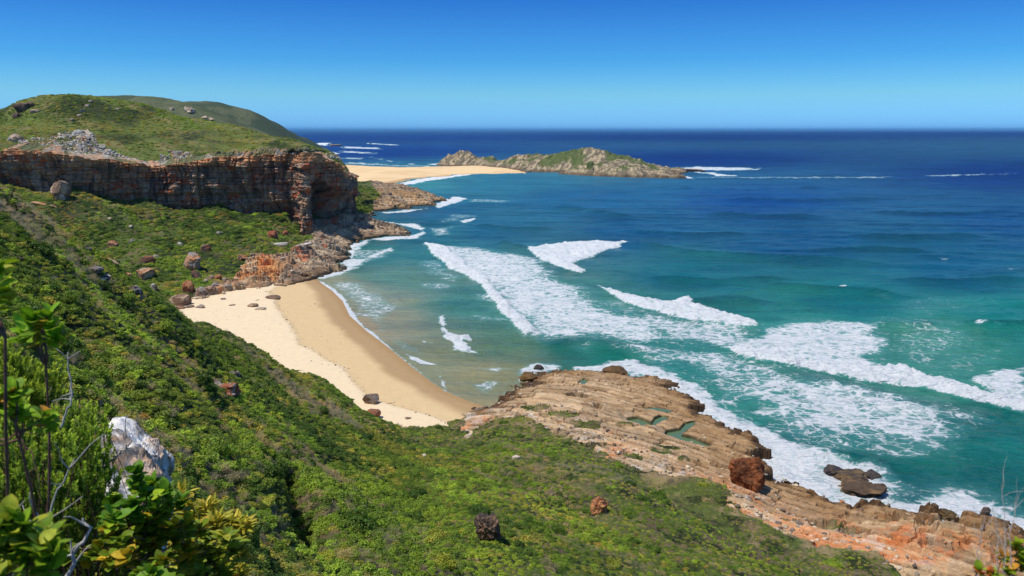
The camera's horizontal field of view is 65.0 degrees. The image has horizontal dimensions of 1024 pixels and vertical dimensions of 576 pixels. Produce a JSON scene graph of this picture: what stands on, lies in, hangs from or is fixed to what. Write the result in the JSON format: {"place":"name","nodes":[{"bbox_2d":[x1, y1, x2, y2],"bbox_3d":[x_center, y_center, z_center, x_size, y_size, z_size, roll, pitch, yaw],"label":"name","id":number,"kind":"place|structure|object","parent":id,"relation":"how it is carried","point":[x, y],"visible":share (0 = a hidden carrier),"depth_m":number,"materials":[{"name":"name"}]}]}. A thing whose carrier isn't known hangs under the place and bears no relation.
{"place":"outdoors","nodes":[
{"label":"outdoors","id":0,"kind":"place"},
{"bbox_2d":[0,95,269,134],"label":"nearer hill","id":1,"kind":"structure","parent":0,"point":[165,104],"depth_m":888.63,"materials":[{"name":"plant"}]},
{"bbox_2d":[0,142,359,234],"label":"cliff","id":2,"kind":"structure","parent":0,"point":[299,187],"depth_m":422.03,"materials":[{"name":"stone"}]},
{"bbox_2d":[0,94,348,171],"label":"headland","id":3,"kind":"structure","parent":2,"relation":"on","point":[156,153],"depth_m":494.88,"materials":[{"name":"plant"}]},
{"bbox_2d":[6,134,23,141],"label":"boulder","id":4,"kind":"object","parent":3,"relation":"on","point":[14,137],"visible":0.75,"depth_m":426.88,"materials":[{"name":"stone"}]},
{"bbox_2d":[13,103,29,111],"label":"boulder","id":5,"kind":"object","parent":3,"relation":"on","point":[19,107],"visible":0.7,"depth_m":507.65,"materials":[{"name":"stone"}]},
{"bbox_2d":[17,129,340,160],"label":"scree","id":6,"kind":"structure","parent":2,"relation":"on","point":[84,136],"depth_m":436.82,"materials":[{"name":"stone"}]},
{"bbox_2d":[11,180,379,297],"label":"cove slope","id":7,"kind":"structure","parent":0,"point":[214,256],"depth_m":365.69,"materials":[{"name":"plant"}]},
{"bbox_2d":[50,180,70,197],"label":"boulder","id":8,"kind":"object","parent":7,"relation":"on","point":[59,188],"visible":0.98,"depth_m":373.02,"materials":[{"name":"stone"}]},
{"bbox_2d":[136,268,154,279],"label":"boulder","id":9,"kind":"object","parent":7,"relation":"on","point":[142,273],"visible":0.77,"depth_m":299.20,"materials":[{"name":"stone"}]},
{"bbox_2d":[140,256,153,262],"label":"boulder","id":10,"kind":"object","parent":7,"relation":"on","point":[146,259],"visible":0.82,"depth_m":314.52,"materials":[{"name":"stone"}]},
{"bbox_2d":[182,280,194,293],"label":"boulder","id":11,"kind":"object","parent":7,"relation":"on","point":[187,286],"visible":0.69,"depth_m":285.49,"materials":[{"name":"stone"}]},
{"bbox_2d":[183,252,200,270],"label":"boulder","id":12,"kind":"object","parent":7,"relation":"on","point":[192,261],"visible":0.73,"depth_m":316.53,"materials":[{"name":"stone"}]},
{"bbox_2d":[267,230,277,238],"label":"boulder","id":13,"kind":"object","parent":7,"relation":"on","point":[273,234],"visible":0.62,"depth_m":384.44,"materials":[{"name":"stone"}]},
{"bbox_2d":[185,101,339,156],"bbox_3d":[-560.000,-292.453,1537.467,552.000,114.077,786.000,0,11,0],"label":"farther hill","id":14,"kind":"structure","parent":0,"point":[253,119],"depth_m":1319.91,"materials":[{"name":"plant"}]},
{"bbox_2d":[191,180,446,298],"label":"rocky shore","id":15,"kind":"structure","parent":0,"point":[402,193],"depth_m":385.87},
{"bbox_2d":[203,198,1019,575],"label":"rubble","id":16,"kind":"object","parent":15,"relation":"on","point":[797,522],"visible":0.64,"depth_m":136.12,"materials":[{"name":"stone"}]},
{"bbox_2d":[175,279,483,427],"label":"beach","id":17,"kind":"structure","parent":0,"point":[316,309],"depth_m":223.28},
{"bbox_2d":[170,294,191,305],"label":"boulder","id":18,"kind":"object","parent":17,"relation":"on","point":[181,299],"visible":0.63,"depth_m":269.64,"materials":[{"name":"stone"}]},
{"bbox_2d":[195,291,445,422],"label":"debris","id":19,"kind":"object","parent":17,"relation":"on","point":[319,354],"visible":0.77,"depth_m":228.10,"materials":[{"name":"stone"}]},
{"bbox_2d":[362,393,378,404],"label":"boulder","id":20,"kind":"object","parent":17,"relation":"on","point":[373,398],"visible":1,"depth_m":175.21,"materials":[{"name":"stone"}]},
{"bbox_2d":[367,409,380,416],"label":"boulder","id":21,"kind":"object","parent":17,"relation":"on","point":[377,412],"visible":0.56,"depth_m":165.66,"materials":[{"name":"stone"}]},
{"bbox_2d":[0,95,720,572],"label":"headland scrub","id":22,"kind":"object","parent":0,"point":[144,415],"depth_m":359.90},
{"bbox_2d":[346,165,524,182],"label":"sandspit","id":23,"kind":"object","parent":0,"point":[386,174],"visible":0.54,"depth_m":1122.75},
{"bbox_2d":[0,188,900,575],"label":"hillside","id":24,"kind":"structure","parent":0,"point":[712,512],"depth_m":96.79,"materials":[{"name":"plant"}]},
{"bbox_2d":[0,258,19,495],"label":"succulent shrub","id":25,"kind":"object","parent":24,"relation":"on","point":[7,294],"visible":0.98,"depth_m":1.54,"materials":[{"name":"green plant"}]},
{"bbox_2d":[0,376,59,522],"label":"succulent shrub","id":26,"kind":"object","parent":24,"relation":"on","point":[19,412],"visible":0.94,"depth_m":1.85,"materials":[{"name":"green plant"}]},
{"bbox_2d":[0,337,70,573],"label":"needle shrub","id":27,"kind":"object","parent":24,"relation":"on","point":[36,383],"visible":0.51,"depth_m":4.21,"materials":[{"name":"green plant"}]},
{"bbox_2d":[0,494,71,575],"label":"succulent shrub","id":28,"kind":"object","parent":24,"relation":"on","point":[26,543],"visible":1,"depth_m":1.60,"materials":[{"name":"green plant"}]},
{"bbox_2d":[7,302,75,512],"bbox_3d":[-1.264,0.776,2.116,0.472,1.544,0.127,4,12,19],"label":"succulent shrub","id":29,"kind":"object","parent":24,"relation":"on","point":[34,328],"visible":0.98,"depth_m":1.92,"materials":[{"name":"green plant"}]},
{"bbox_2d":[28,240,56,255],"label":"shrub","id":30,"kind":"object","parent":24,"relation":"on","point":[46,249],"visible":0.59,"depth_m":75.70,"materials":[{"name":"green plant"}]},
{"bbox_2d":[0,387,128,575],"bbox_3d":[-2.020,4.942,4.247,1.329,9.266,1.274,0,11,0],"label":"needle shrub","id":31,"kind":"object","parent":24,"relation":"on","point":[79,440],"visible":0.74,"depth_m":3.24,"materials":[{"name":"green plant"}]},
{"bbox_2d":[0,433,39,481],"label":"dead branch","id":32,"kind":"object","parent":31,"relation":"attached to","point":[1,439],"visible":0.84,"depth_m":2.80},
{"bbox_2d":[109,440,132,462],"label":"dead branch","id":33,"kind":"object","parent":31,"relation":"on","point":[118,453],"visible":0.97,"depth_m":3.50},
{"bbox_2d":[54,349,80,427],"bbox_3d":[-1.455,0.322,2.602,0.125,0.257,0.054,2,11,8],"label":"dead branch","id":34,"kind":"object","parent":24,"relation":"on","point":[70,399],"visible":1,"depth_m":2.60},
{"bbox_2d":[62,290,77,304],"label":"shrub","id":35,"kind":"object","parent":24,"relation":"on","point":[75,296],"visible":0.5,"depth_m":67.77,"materials":[{"name":"green plant"}]},
{"bbox_2d":[46,434,104,516],"bbox_3d":[-1.381,0.684,2.502,0.233,0.479,0.099,-8,14,-36],"label":"dead branch","id":36,"kind":"object","parent":24,"relation":"on","point":[72,464],"visible":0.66,"depth_m":2.50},
{"bbox_2d":[63,516,91,575],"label":"dead branch","id":37,"kind":"object","parent":24,"relation":"on","point":[73,551],"visible":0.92,"depth_m":2.29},
{"bbox_2d":[81,368,99,378],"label":"shrub","id":38,"kind":"object","parent":24,"relation":"on","point":[93,374],"visible":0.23,"depth_m":51.44,"materials":[{"name":"green plant"}]},
{"bbox_2d":[78,356,106,371],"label":"shrub","id":39,"kind":"object","parent":24,"relation":"on","point":[94,362],"visible":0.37,"depth_m":56.97,"materials":[{"name":"green plant"}]},
{"bbox_2d":[21,508,168,575],"bbox_3d":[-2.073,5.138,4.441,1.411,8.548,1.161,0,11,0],"label":"shrub","id":40,"kind":"object","parent":24,"relation":"on","point":[120,572],"visible":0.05,"depth_m":3.49,"materials":[{"name":"green plant"}]},
{"bbox_2d":[90,265,103,273],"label":"rock outcrop","id":41,"kind":"object","parent":24,"relation":"on","point":[98,269],"visible":0.5,"depth_m":89.35,"materials":[{"name":"stone"}]},
{"bbox_2d":[91,365,110,384],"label":"shrub","id":42,"kind":"object","parent":24,"relation":"on","point":[104,376],"visible":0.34,"depth_m":55.57,"materials":[{"name":"green plant"}]},
{"bbox_2d":[93,349,112,363],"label":"shrub","id":43,"kind":"object","parent":24,"relation":"on","point":[100,355],"visible":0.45,"depth_m":61.61,"materials":[{"name":"green plant"}]},
{"bbox_2d":[122,290,139,302],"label":"shrub","id":44,"kind":"object","parent":24,"relation":"on","point":[133,298],"visible":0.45,"depth_m":93.33,"materials":[{"name":"green plant"}]},
{"bbox_2d":[95,416,174,574],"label":"boulder","id":45,"kind":"object","parent":24,"relation":"on","point":[151,453],"visible":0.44,"depth_m":4.25,"materials":[{"name":"stone"}]},
{"bbox_2d":[129,285,142,298],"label":"boulder","id":46,"kind":"object","parent":24,"relation":"on","point":[137,289],"visible":0.55,"depth_m":98.78,"materials":[{"name":"stone"}]},
{"bbox_2d":[62,496,210,572],"bbox_3d":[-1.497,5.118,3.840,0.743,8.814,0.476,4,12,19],"label":"succulent shrub","id":47,"kind":"object","parent":24,"relation":"on","point":[174,531],"visible":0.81,"depth_m":2.96,"materials":[{"name":"green plant"}]},
{"bbox_2d":[96,459,193,560],"bbox_3d":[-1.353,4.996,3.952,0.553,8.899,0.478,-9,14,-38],"label":"succulent shrub","id":48,"kind":"object","parent":24,"relation":"on","point":[153,492],"visible":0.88,"depth_m":2.98,"materials":[{"name":"green plant"}]},
{"bbox_2d":[129,560,184,575],"bbox_3d":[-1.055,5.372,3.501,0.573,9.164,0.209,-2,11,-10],"label":"succulent shrub","id":49,"kind":"object","parent":24,"relation":"on","point":[148,569],"visible":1,"depth_m":2.60,"materials":[{"name":"green plant"}]},
{"bbox_2d":[158,318,174,331],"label":"shrub","id":50,"kind":"object","parent":24,"relation":"on","point":[169,326],"visible":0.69,"depth_m":96.18,"materials":[{"name":"green plant"}]},
{"bbox_2d":[159,400,180,416],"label":"shrub","id":51,"kind":"object","parent":24,"relation":"on","point":[173,410],"visible":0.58,"depth_m":58.71,"materials":[{"name":"green plant"}]},
{"bbox_2d":[171,475,196,494],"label":"shrub","id":52,"kind":"object","parent":24,"relation":"on","point":[191,481],"visible":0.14,"depth_m":28.92,"materials":[{"name":"green plant"}]},
{"bbox_2d":[179,464,199,485],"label":"shrub","id":53,"kind":"object","parent":24,"relation":"on","point":[187,471],"visible":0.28,"depth_m":47.55,"materials":[{"name":"green plant"}]},
{"bbox_2d":[196,372,213,385],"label":"shrub","id":54,"kind":"object","parent":24,"relation":"on","point":[207,378],"visible":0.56,"depth_m":81.74,"materials":[{"name":"green plant"}]},
{"bbox_2d":[168,526,250,575],"bbox_3d":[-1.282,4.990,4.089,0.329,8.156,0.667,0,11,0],"label":"succulent shrub","id":55,"kind":"object","parent":24,"relation":"on","point":[213,559],"visible":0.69,"depth_m":3.38,"materials":[{"name":"green plant"}]},
{"bbox_2d":[167,477,257,575],"bbox_3d":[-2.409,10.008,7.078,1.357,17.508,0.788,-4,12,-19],"label":"succulent shrub","id":56,"kind":"object","parent":24,"relation":"on","point":[218,520],"visible":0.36,"depth_m":5.57,"materials":[{"name":"yellow plant"}]},
{"bbox_2d":[199,438,230,462],"bbox_3d":[-20.864,11.064,54.764,3.091,1.443,3.112,3,11,13],"label":"shrub","id":57,"kind":"object","parent":24,"relation":"on","point":[215,449],"visible":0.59,"depth_m":54.79,"materials":[{"name":"green plant"}]},
{"bbox_2d":[217,443,238,455],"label":"shrub","id":58,"kind":"object","parent":24,"relation":"on","point":[234,448],"visible":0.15,"depth_m":56.40,"materials":[{"name":"green plant"}]},
{"bbox_2d":[219,383,240,396],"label":"rock outcrop","id":59,"kind":"object","parent":24,"relation":"on","point":[233,389],"visible":0.62,"depth_m":92.90,"materials":[{"name":"stone"}]},
{"bbox_2d":[222,468,249,483],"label":"shrub","id":60,"kind":"object","parent":24,"relation":"on","point":[233,480],"visible":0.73,"depth_m":53.31,"materials":[{"name":"green plant"}]},
{"bbox_2d":[232,508,261,548],"bbox_3d":[-10.677,9.218,30.470,2.248,1.752,2.157,-5,12,-23],"label":"shrub","id":61,"kind":"object","parent":24,"relation":"on","point":[255,536],"visible":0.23,"depth_m":30.27,"materials":[{"name":"green plant"}]},
{"bbox_2d":[254,432,274,445],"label":"shrub","id":62,"kind":"object","parent":24,"relation":"on","point":[262,436],"visible":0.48,"depth_m":68.36,"materials":[{"name":"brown plant"}]},
{"bbox_2d":[258,494,274,508],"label":"shrub","id":63,"kind":"object","parent":24,"relation":"on","point":[265,499],"visible":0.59,"depth_m":52.67,"materials":[{"name":"green plant"}]},
{"bbox_2d":[253,463,285,482],"bbox_3d":[-17.540,13.253,57.160,2.335,1.796,2.560,8,14,36],"label":"shrub","id":64,"kind":"object","parent":24,"relation":"on","point":[274,470],"visible":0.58,"depth_m":56.88,"materials":[{"name":"green plant"}]},
{"bbox_2d":[259,507,279,522],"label":"shrub","id":65,"kind":"object","parent":24,"relation":"on","point":[265,515],"visible":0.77,"depth_m":50.80,"materials":[{"name":"green plant"}]},
{"bbox_2d":[273,457,288,477],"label":"shrub","id":66,"kind":"object","parent":24,"relation":"on","point":[284,463],"visible":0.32,"depth_m":67.97,"materials":[{"name":"green plant"}]},
{"bbox_2d":[276,449,291,459],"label":"shrub","id":67,"kind":"object","parent":24,"relation":"on","point":[283,452],"visible":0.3,"depth_m":71.62,"materials":[{"name":"green plant"}]},
{"bbox_2d":[291,507,303,521],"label":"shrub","id":68,"kind":"object","parent":24,"relation":"on","point":[295,513],"visible":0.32,"depth_m":61.90,"materials":[{"name":"green plant"}]},
{"bbox_2d":[316,404,329,413],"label":"shrub","id":69,"kind":"object","parent":24,"relation":"on","point":[326,409],"visible":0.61,"depth_m":122.53,"materials":[{"name":"green plant"}]},
{"bbox_2d":[318,549,335,562],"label":"shrub","id":70,"kind":"object","parent":24,"relation":"on","point":[331,555],"visible":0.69,"depth_m":51.79,"materials":[{"name":"green plant"}]},
{"bbox_2d":[334,547,356,558],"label":"shrub","id":71,"kind":"object","parent":24,"relation":"on","point":[339,553],"visible":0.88,"depth_m":52.77,"materials":[{"name":"green plant"}]},
{"bbox_2d":[340,507,376,534],"bbox_3d":[-11.529,17.369,59.636,3.150,1.696,2.873,1,11,7],"label":"shrub","id":72,"kind":"object","parent":24,"relation":"on","point":[363,518],"visible":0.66,"depth_m":59.38,"materials":[{"name":"green plant"}]},
{"bbox_2d":[400,508,423,522],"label":"shrub","id":73,"kind":"object","parent":24,"relation":"on","point":[415,514],"visible":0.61,"depth_m":82.17,"materials":[{"name":"green plant"}]},
{"bbox_2d":[407,488,426,499],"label":"shrub","id":74,"kind":"object","parent":24,"relation":"on","point":[416,493],"visible":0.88,"depth_m":92.78,"materials":[{"name":"green plant"}]},
{"bbox_2d":[422,526,449,543],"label":"shrub","id":75,"kind":"object","parent":24,"relation":"on","point":[441,533],"visible":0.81,"depth_m":70.09,"materials":[{"name":"green plant"}]},
{"bbox_2d":[428,551,458,570],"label":"shrub","id":76,"kind":"object","parent":24,"relation":"on","point":[448,560],"visible":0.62,"depth_m":56.52,"materials":[{"name":"green plant"}]},
{"bbox_2d":[0,93,900,575],"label":"hillside scrub","id":77,"kind":"object","parent":24,"relation":"on","point":[369,483],"depth_m":89.07,"materials":[{"name":"plant"}]},
{"bbox_2d":[468,506,490,515],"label":"shrub","id":78,"kind":"object","parent":24,"relation":"on","point":[484,510],"visible":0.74,"depth_m":85.59,"materials":[{"name":"green plant"}]},
{"bbox_2d":[474,512,501,541],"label":"rock pinnacle","id":79,"kind":"object","parent":24,"relation":"on","point":[487,526],"visible":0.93,"depth_m":72.12,"materials":[{"name":"stone"}]},
{"bbox_2d":[499,518,520,528],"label":"shrub","id":80,"kind":"object","parent":24,"relation":"on","point":[509,522],"visible":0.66,"depth_m":81.21,"materials":[{"name":"green plant"}]},
{"bbox_2d":[538,558,559,572],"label":"shrub","id":81,"kind":"object","parent":24,"relation":"on","point":[550,565],"visible":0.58,"depth_m":68.51,"materials":[{"name":"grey plant"}]},
{"bbox_2d":[551,522,566,535],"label":"shrub","id":82,"kind":"object","parent":24,"relation":"on","point":[562,529],"visible":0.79,"depth_m":83.56,"materials":[{"name":"green plant"}]},
{"bbox_2d":[549,553,570,567],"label":"shrub","id":83,"kind":"object","parent":24,"relation":"on","point":[564,562],"visible":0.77,"depth_m":71.92,"materials":[{"name":"green plant"}]},
{"bbox_2d":[574,531,592,541],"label":"shrub","id":84,"kind":"object","parent":24,"relation":"on","point":[587,537],"visible":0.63,"depth_m":83.54,"materials":[{"name":"green plant"}]},
{"bbox_2d":[590,497,607,514],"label":"boulder","id":85,"kind":"object","parent":24,"relation":"on","point":[598,505],"visible":0.96,"depth_m":96.33,"materials":[{"name":"stone"}]},
{"bbox_2d":[605,556,621,568],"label":"shrub","id":86,"kind":"object","parent":24,"relation":"on","point":[613,561],"visible":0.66,"depth_m":76.41,"materials":[{"name":"green plant"}]},
{"bbox_2d":[636,492,649,501],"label":"shrub","id":87,"kind":"object","parent":24,"relation":"on","point":[642,497],"visible":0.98,"depth_m":102.07,"materials":[{"name":"green plant"}]},
{"bbox_2d":[642,543,661,554],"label":"shrub","id":88,"kind":"object","parent":24,"relation":"on","point":[656,549],"visible":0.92,"depth_m":85.14,"materials":[{"name":"green plant"}]},
{"bbox_2d":[651,488,666,498],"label":"shrub","id":89,"kind":"object","parent":24,"relation":"on","point":[659,493],"visible":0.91,"depth_m":106.90,"materials":[{"name":"green plant"}]},
{"bbox_2d":[823,558,844,568],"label":"shrub","id":90,"kind":"object","parent":24,"relation":"on","point":[833,563],"visible":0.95,"depth_m":96.42,"materials":[{"name":"green plant"}]},
{"bbox_2d":[966,559,1004,575],"bbox_3d":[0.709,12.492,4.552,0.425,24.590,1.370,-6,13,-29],"label":"succulent shrub","id":91,"kind":"object","parent":24,"relation":"on","point":[978,568],"visible":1,"depth_m":1.60,"materials":[{"name":"green plant"}]},
{"bbox_2d":[995,536,1023,575],"bbox_3d":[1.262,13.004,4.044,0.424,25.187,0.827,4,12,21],"label":"succulent shrub","id":92,"kind":"object","parent":24,"relation":"on","point":[1016,546],"visible":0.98,"depth_m":1.91,"materials":[{"name":"green plant"}]},
{"bbox_2d":[970,512,995,575],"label":"bare stem","id":93,"kind":"object","parent":92,"relation":"attached to","point":[981,529],"visible":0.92,"depth_m":1.80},
{"bbox_2d":[988,501,1014,569],"bbox_3d":[1.214,0.643,1.999,0.100,0.225,0.045,0,11,0],"label":"bare stem","id":94,"kind":"object","parent":92,"relation":"attached to","point":[997,537],"visible":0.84,"depth_m":2.00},
{"bbox_2d":[983,482,1023,575],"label":"bare stem","id":95,"kind":"object","parent":92,"relation":"attached to","point":[1015,507],"visible":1,"depth_m":1.90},
{"bbox_2d":[995,458,1023,574],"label":"bare stem","id":96,"kind":"object","parent":92,"relation":"attached to","point":[1004,524],"visible":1,"depth_m":1.90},
{"bbox_2d":[0,0,1023,129],"label":"sky","id":97,"kind":"structure","parent":0,"point":[295,64],"materials":[{"name":"blue"}]},
{"bbox_2d":[520,372,536,381],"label":"boulder","id":98,"kind":"object","parent":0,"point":[528,376],"visible":0.67,"depth_m":194.52,"materials":[{"name":"stone"}]},
{"bbox_2d":[436,147,686,177],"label":"island","id":99,"kind":"structure","parent":0,"point":[589,161],"depth_m":1153.20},
{"bbox_2d":[289,130,1023,529],"bbox_3d":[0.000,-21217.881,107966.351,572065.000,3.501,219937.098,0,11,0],"label":"sea","id":100,"kind":"structure","parent":0,"point":[805,306],"depth_m":316.78,"materials":[{"name":"liquid"}]},
{"bbox_2d":[823,464,844,475],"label":"sea rock","id":101,"kind":"object","parent":100,"relation":"in","point":[830,470],"visible":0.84,"depth_m":142.51,"materials":[{"name":"stone"}]},
{"bbox_2d":[832,468,868,481],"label":"sea rock","id":102,"kind":"object","parent":100,"relation":"in","point":[856,473],"visible":0.74,"depth_m":140.52,"materials":[{"name":"stone"}]},
{"bbox_2d":[837,477,887,497],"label":"sea rock","id":103,"kind":"object","parent":100,"relation":"in","point":[856,487],"visible":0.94,"depth_m":134.34,"materials":[{"name":"stone"}]},
{"bbox_2d":[865,469,881,479],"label":"sea rock","id":104,"kind":"object","parent":100,"relation":"in","point":[871,474],"visible":0.92,"depth_m":140.90,"materials":[{"name":"stone"}]},
{"bbox_2d":[938,508,957,520],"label":"sea rock","id":105,"kind":"object","parent":100,"relation":"in","point":[947,514],"visible":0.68,"depth_m":125.76,"materials":[{"name":"stone"}]},
{"bbox_2d":[980,507,990,515],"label":"sea rock","id":106,"kind":"object","parent":100,"relation":"in","point":[984,510],"visible":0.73,"depth_m":127.04,"materials":[{"name":"stone"}]},
{"bbox_2d":[460,369,1023,575],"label":"rock shelf","id":107,"kind":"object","parent":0,"point":[900,529],"visible":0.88,"depth_m":135.05,"materials":[{"name":"stone"}]},
{"bbox_2d":[602,365,627,374],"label":"boulder","id":108,"kind":"object","parent":107,"relation":"on","point":[620,370],"visible":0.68,"depth_m":200.20,"materials":[{"name":"stone"}]},
{"bbox_2d":[666,422,708,445],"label":"tide pool","id":109,"kind":"structure","parent":107,"relation":"on","point":[677,434],"depth_m":154.35,"materials":[{"name":"green liquid"}]},
{"bbox_2d":[728,457,765,491],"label":"boulder","id":110,"kind":"object","parent":107,"relation":"on","point":[748,473],"visible":0.97,"depth_m":125.22,"materials":[{"name":"stone"}]},
{"bbox_2d":[913,512,929,525],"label":"boulder","id":111,"kind":"object","parent":107,"relation":"on","point":[920,518],"visible":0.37,"depth_m":115.00,"materials":[{"name":"stone"}]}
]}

